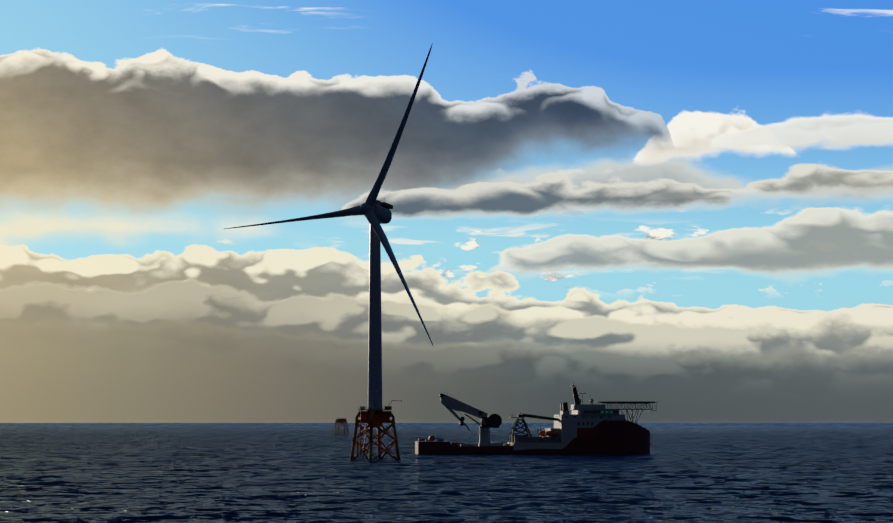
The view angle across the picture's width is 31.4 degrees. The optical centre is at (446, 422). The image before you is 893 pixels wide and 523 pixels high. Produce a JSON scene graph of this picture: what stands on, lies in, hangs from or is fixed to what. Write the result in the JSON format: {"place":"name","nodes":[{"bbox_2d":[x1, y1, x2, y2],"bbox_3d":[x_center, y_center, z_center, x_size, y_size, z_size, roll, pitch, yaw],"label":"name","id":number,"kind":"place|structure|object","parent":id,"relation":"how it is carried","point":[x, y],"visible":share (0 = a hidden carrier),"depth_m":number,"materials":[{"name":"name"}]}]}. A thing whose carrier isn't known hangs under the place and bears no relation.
{"place":"outdoors","nodes":[
{"label":"outdoors","id":0,"kind":"place"},
{"bbox_2d":[0,423,892,522],"bbox_3d":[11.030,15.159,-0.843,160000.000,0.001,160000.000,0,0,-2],"label":"sea","id":1,"kind":"structure","parent":0,"point":[314,473],"depth_m":447.25,"materials":[{"name":"liquid"}]},
{"bbox_2d":[334,418,348,434],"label":"jacket foundation","id":2,"kind":"object","parent":1,"relation":"in","point":[341,421],"visible":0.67,"depth_m":2022.18,"materials":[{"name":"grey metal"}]},
{"bbox_2d":[350,400,401,459],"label":"jacket foundation","id":3,"kind":"object","parent":1,"relation":"in","point":[371,417],"visible":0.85,"depth_m":646.31,"materials":[{"name":"red metal"}]},
{"bbox_2d":[225,43,433,408],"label":"wind turbine","id":4,"kind":"object","parent":3,"relation":"on","point":[374,211],"visible":0.98,"depth_m":645.64,"materials":[{"name":"grey metal"}]},
{"bbox_2d":[415,382,658,453],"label":"ship","id":5,"kind":"object","parent":1,"relation":"on","point":[591,428],"visible":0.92,"depth_m":763.32,"materials":[{"name":"paint"}]},
{"bbox_2d":[0,0,892,422],"label":"sky","id":6,"kind":"structure","parent":0,"point":[686,206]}
]}

